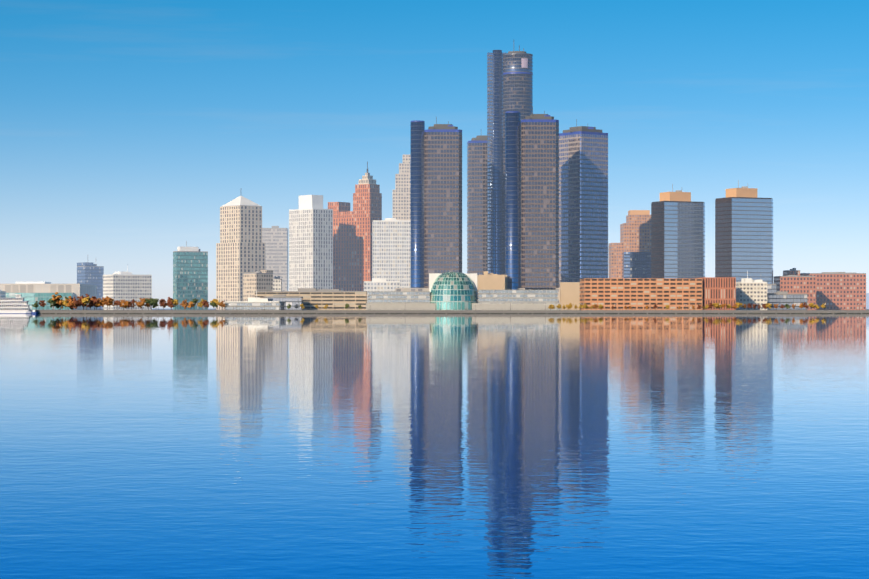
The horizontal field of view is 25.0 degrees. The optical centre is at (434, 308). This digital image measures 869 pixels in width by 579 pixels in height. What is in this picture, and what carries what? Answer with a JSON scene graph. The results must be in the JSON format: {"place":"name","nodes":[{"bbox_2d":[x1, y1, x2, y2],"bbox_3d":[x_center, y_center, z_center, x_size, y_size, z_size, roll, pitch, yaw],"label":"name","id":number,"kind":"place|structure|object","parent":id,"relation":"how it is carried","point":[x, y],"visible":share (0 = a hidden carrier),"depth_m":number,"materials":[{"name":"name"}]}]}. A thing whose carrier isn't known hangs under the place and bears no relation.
{"place":"outdoors","nodes":[
{"label":"outdoors","id":0,"kind":"place"},
{"bbox_2d":[0,290,5,297],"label":"building","id":1,"kind":"structure","parent":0,"point":[3,294],"depth_m":1920.38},
{"bbox_2d":[77,262,103,309],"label":"dark blue tower","id":2,"kind":"structure","parent":0,"point":[90,273],"depth_m":2299.95,"materials":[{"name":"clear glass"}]},
{"bbox_2d":[173,241,207,309],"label":"green glass tower","id":3,"kind":"structure","parent":0,"point":[190,273],"depth_m":1901.38,"materials":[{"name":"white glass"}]},
{"bbox_2d":[216,196,264,309],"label":"pyramid roof tower","id":4,"kind":"structure","parent":0,"point":[240,248],"depth_m":2015.43,"materials":[{"name":"beige stone"}]},
{"bbox_2d":[262,226,287,290],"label":"grey slab tower","id":5,"kind":"structure","parent":0,"point":[275,239],"depth_m":2156.51,"materials":[{"name":"grey concrete"}]},
{"bbox_2d":[328,162,381,290],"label":"skyscraper","id":6,"kind":"structure","parent":0,"point":[352,250],"depth_m":2011.17,"materials":[{"name":"red brick"}]},
{"bbox_2d":[364,278,399,302],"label":"white block","id":7,"kind":"structure","parent":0,"point":[378,284],"depth_m":1789.28,"materials":[{"name":"white concrete"}]},
{"bbox_2d":[372,218,409,287],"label":"white grid tower","id":8,"kind":"structure","parent":0,"point":[390,249],"depth_m":1899.46,"materials":[{"name":"white concrete"}]},
{"bbox_2d":[392,155,409,219],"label":"skyscraper","id":9,"kind":"structure","parent":0,"point":[401,201],"depth_m":2229.82,"materials":[{"name":"stone"}]},
{"bbox_2d":[0,314,868,578],"bbox_3d":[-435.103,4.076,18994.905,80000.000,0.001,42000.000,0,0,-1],"label":"river water","id":10,"kind":"structure","parent":0,"point":[434,446],"depth_m":57.92,"materials":[{"name":"blue liquid"}]},
{"bbox_2d":[0,294,32,313],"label":"riverboat","id":11,"kind":"object","parent":10,"relation":"on","point":[17,304],"visible":1,"depth_m":1483.41,"materials":[{"name":"white paint"}]},
{"bbox_2d":[0,0,868,307],"label":"sky","id":12,"kind":"structure","parent":0,"point":[127,127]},
{"bbox_2d":[410,117,461,287],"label":"skyscraper","id":13,"kind":"structure","parent":0,"point":[436,198],"depth_m":1722.55,"materials":[{"name":"grey glass"}]},
{"bbox_2d":[30,308,868,313],"bbox_3d":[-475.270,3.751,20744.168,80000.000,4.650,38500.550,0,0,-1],"label":"seawall","id":14,"kind":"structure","parent":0,"point":[172,311],"depth_m":1500.32,"materials":[{"name":"concrete"}]},
{"bbox_2d":[38,300,45,309],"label":"tree","id":15,"kind":"object","parent":14,"relation":"on","point":[43,304],"visible":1,"depth_m":1528.85,"materials":[{"name":"brown plant"}]},
{"bbox_2d":[0,282,96,309],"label":"low-rise building","id":16,"kind":"structure","parent":14,"relation":"on","point":[32,292],"depth_m":2070.66,"materials":[{"name":"beige glass"}]},
{"bbox_2d":[47,298,58,309],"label":"tree","id":17,"kind":"object","parent":14,"relation":"on","point":[52,302],"visible":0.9,"depth_m":1520.67,"materials":[{"name":"green plant"}]},
{"bbox_2d":[51,292,64,309],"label":"tree","id":18,"kind":"object","parent":14,"relation":"on","point":[59,302],"visible":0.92,"depth_m":1520.21,"materials":[{"name":"orange plant"}]},
{"bbox_2d":[67,296,75,309],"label":"tree","id":19,"kind":"object","parent":14,"relation":"on","point":[70,302],"visible":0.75,"depth_m":1513.71,"materials":[{"name":"orange plant"}]},
{"bbox_2d":[70,299,81,308],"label":"tree","id":20,"kind":"object","parent":14,"relation":"on","point":[76,302],"visible":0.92,"depth_m":1513.19,"materials":[{"name":"brown plant"}]},
{"bbox_2d":[77,294,89,309],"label":"tree","id":21,"kind":"object","parent":14,"relation":"on","point":[82,297],"visible":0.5,"depth_m":1520.36,"materials":[{"name":"orange plant"}]},
{"bbox_2d":[81,296,89,309],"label":"tree","id":22,"kind":"object","parent":14,"relation":"on","point":[86,301],"visible":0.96,"depth_m":1511.99,"materials":[{"name":"yellow plant"}]},
{"bbox_2d":[88,296,99,309],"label":"tree","id":23,"kind":"object","parent":14,"relation":"on","point":[94,301],"visible":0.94,"depth_m":1519.42,"materials":[{"name":"brown plant"}]},
{"bbox_2d":[95,298,103,306],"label":"tree","id":24,"kind":"object","parent":14,"relation":"on","point":[98,304],"visible":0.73,"depth_m":1517.60,"materials":[{"name":"orange plant"}]},
{"bbox_2d":[105,299,114,309],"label":"tree","id":25,"kind":"object","parent":14,"relation":"on","point":[109,302],"visible":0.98,"depth_m":1512.38,"materials":[{"name":"brown plant"}]},
{"bbox_2d":[119,300,125,309],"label":"tree","id":26,"kind":"object","parent":14,"relation":"on","point":[122,303],"visible":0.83,"depth_m":1515.25,"materials":[{"name":"orange plant"}]},
{"bbox_2d":[103,264,151,309],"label":"white office block","id":27,"kind":"structure","parent":14,"relation":"on","point":[126,286],"depth_m":2003.87,"materials":[{"name":"paint"}]},
{"bbox_2d":[128,299,135,306],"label":"tree","id":28,"kind":"object","parent":14,"relation":"on","point":[132,302],"visible":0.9,"depth_m":1516.22,"materials":[{"name":"brown plant"}]},
{"bbox_2d":[135,298,144,309],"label":"tree","id":29,"kind":"object","parent":14,"relation":"on","point":[140,304],"visible":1,"depth_m":1515.41,"materials":[{"name":"orange plant"}]},
{"bbox_2d":[145,298,158,309],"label":"tree","id":30,"kind":"object","parent":14,"relation":"on","point":[150,301],"visible":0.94,"depth_m":1516.49,"materials":[{"name":"green plant"}]},
{"bbox_2d":[159,299,166,309],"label":"tree","id":31,"kind":"object","parent":14,"relation":"on","point":[162,303],"visible":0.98,"depth_m":1519.30,"materials":[{"name":"brown plant"}]},
{"bbox_2d":[166,297,175,309],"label":"tree","id":32,"kind":"object","parent":14,"relation":"on","point":[170,303],"visible":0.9,"depth_m":1519.94,"materials":[{"name":"orange plant"}]},
{"bbox_2d":[170,299,178,309],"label":"tree","id":33,"kind":"object","parent":14,"relation":"on","point":[176,303],"visible":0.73,"depth_m":1520.28,"materials":[{"name":"yellow plant"}]},
{"bbox_2d":[180,299,188,308],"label":"tree","id":34,"kind":"object","parent":14,"relation":"on","point":[183,304],"visible":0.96,"depth_m":1519.39,"materials":[{"name":"orange plant"}]},
{"bbox_2d":[197,299,206,307],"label":"tree","id":35,"kind":"object","parent":14,"relation":"on","point":[200,304],"visible":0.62,"depth_m":1520.08,"materials":[{"name":"yellow plant"}]},
{"bbox_2d":[202,301,209,307],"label":"tree","id":36,"kind":"object","parent":14,"relation":"on","point":[206,304],"visible":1,"depth_m":1515.29,"materials":[{"name":"orange plant"}]},
{"bbox_2d":[209,299,220,304],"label":"tree","id":37,"kind":"object","parent":14,"relation":"on","point":[216,301],"visible":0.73,"depth_m":1517.57,"materials":[{"name":"yellow plant"}]},
{"bbox_2d":[225,290,280,309],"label":"low building","id":38,"kind":"structure","parent":14,"relation":"on","point":[255,303],"depth_m":1527.14,"materials":[{"name":"white glass"}]},
{"bbox_2d":[243,270,272,300],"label":"building","id":39,"kind":"structure","parent":14,"relation":"on","point":[261,280],"depth_m":1804.24,"materials":[{"name":"concrete"}]},
{"bbox_2d":[273,276,281,290],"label":"building","id":40,"kind":"structure","parent":14,"relation":"on","point":[277,283],"depth_m":1809.07,"materials":[{"name":"beige concrete"}]},
{"bbox_2d":[264,294,302,309],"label":"building","id":41,"kind":"structure","parent":14,"relation":"on","point":[294,302],"depth_m":1571.65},
{"bbox_2d":[289,195,332,290],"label":"high-rise building","id":42,"kind":"structure","parent":14,"relation":"on","point":[310,242],"depth_m":1959.11,"materials":[{"name":"white paint"}]},
{"bbox_2d":[255,288,366,309],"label":"tan garage","id":43,"kind":"structure","parent":14,"relation":"on","point":[334,299],"depth_m":1603.39,"materials":[{"name":"beige concrete"}]},
{"bbox_2d":[429,272,476,309],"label":"glass dome","id":44,"kind":"structure","parent":14,"relation":"on","point":[453,290],"depth_m":1565.38,"materials":[{"name":"teal glass"}]},
{"bbox_2d":[38,313,868,313],"bbox_3d":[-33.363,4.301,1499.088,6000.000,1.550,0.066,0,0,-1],"label":"seawall wet band","id":45,"kind":"object","parent":14,"relation":"on","point":[454,313],"visible":0.33,"depth_m":1500.18,"materials":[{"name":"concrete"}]},
{"bbox_2d":[366,290,560,309],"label":"wintergarden wings","id":46,"kind":"object","parent":14,"relation":"on","point":[486,300],"visible":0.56,"depth_m":1571.67},
{"bbox_2d":[395,275,579,309],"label":"low building","id":47,"kind":"structure","parent":14,"relation":"on","point":[568,293],"depth_m":1650.01,"materials":[{"name":"beige concrete"}]},
{"bbox_2d":[505,106,558,289],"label":"skyscraper","id":48,"kind":"structure","parent":14,"relation":"on","point":[532,201],"depth_m":1657.45,"materials":[{"name":"grey glass"}]},
{"bbox_2d":[609,210,650,277],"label":"brown brick apartments","id":49,"kind":"structure","parent":14,"relation":"on","point":[630,255],"depth_m":1864.86,"materials":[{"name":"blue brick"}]},
{"bbox_2d":[736,271,766,309],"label":"building","id":50,"kind":"structure","parent":14,"relation":"on","point":[750,291],"depth_m":1606.35,"materials":[{"name":"beige concrete"}]},
{"bbox_2d":[763,281,776,293],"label":"building","id":51,"kind":"structure","parent":14,"relation":"on","point":[771,288],"depth_m":1697.03,"materials":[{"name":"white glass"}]},
{"bbox_2d":[767,291,806,309],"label":"building","id":52,"kind":"structure","parent":14,"relation":"on","point":[781,297],"depth_m":1627.10,"materials":[{"name":"grey glass"}]},
{"bbox_2d":[774,275,815,309],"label":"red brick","id":53,"kind":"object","parent":14,"relation":"on","point":[793,284],"visible":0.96,"depth_m":1757.96,"materials":[{"name":"red brick"}]},
{"bbox_2d":[783,268,799,275],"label":"rooftop structure","id":54,"kind":"object","parent":53,"relation":"on","point":[793,271],"visible":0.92,"depth_m":1787.95,"materials":[{"name":"grey metal"}]},
{"bbox_2d":[800,272,865,309],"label":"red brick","id":55,"kind":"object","parent":14,"relation":"on","point":[840,291],"visible":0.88,"depth_m":1808.98,"materials":[{"name":"red brick"}]},
{"bbox_2d":[866,293,868,308],"bbox_3d":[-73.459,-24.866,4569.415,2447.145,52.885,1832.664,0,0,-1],"label":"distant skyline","id":56,"kind":"structure","parent":14,"relation":"on","point":[867,300],"depth_m":3757.76},
{"bbox_2d":[52,304,859,309],"bbox_3d":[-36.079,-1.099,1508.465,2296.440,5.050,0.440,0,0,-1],"label":"riverwalk lamp posts","id":57,"kind":"object","parent":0,"point":[510,307],"visible":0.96,"depth_m":1511.19,"materials":[{"name":"metal"}]},
{"bbox_2d":[467,135,486,274],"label":"skyscraper","id":58,"kind":"structure","parent":0,"point":[477,204],"depth_m":1836.39,"materials":[{"name":"grey glass"}]},
{"bbox_2d":[477,271,504,289],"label":"low-rise building","id":59,"kind":"structure","parent":0,"point":[488,281],"depth_m":1631.44,"materials":[{"name":"beige concrete"}]},
{"bbox_2d":[487,45,532,274],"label":"skyscraper","id":60,"kind":"structure","parent":0,"point":[509,80],"depth_m":1785.66,"materials":[{"name":"blue glass"}]},
{"bbox_2d":[559,119,607,287],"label":"skyscraper","id":61,"kind":"structure","parent":0,"point":[583,202],"depth_m":1729.52,"materials":[{"name":"blue glass"}]},
{"bbox_2d":[580,277,735,309],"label":"long low building","id":62,"kind":"structure","parent":0,"point":[643,293],"depth_m":1566.47,"materials":[{"name":"orange brick"}]},
{"bbox_2d":[651,184,704,277],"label":"skyscraper","id":63,"kind":"structure","parent":0,"point":[677,233],"depth_m":1764.52,"materials":[{"name":"blue glass"}]},
{"bbox_2d":[715,180,772,283],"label":"skyscraper","id":64,"kind":"structure","parent":0,"point":[743,230],"depth_m":1738.05,"materials":[{"name":"blue glass"}]}
]}

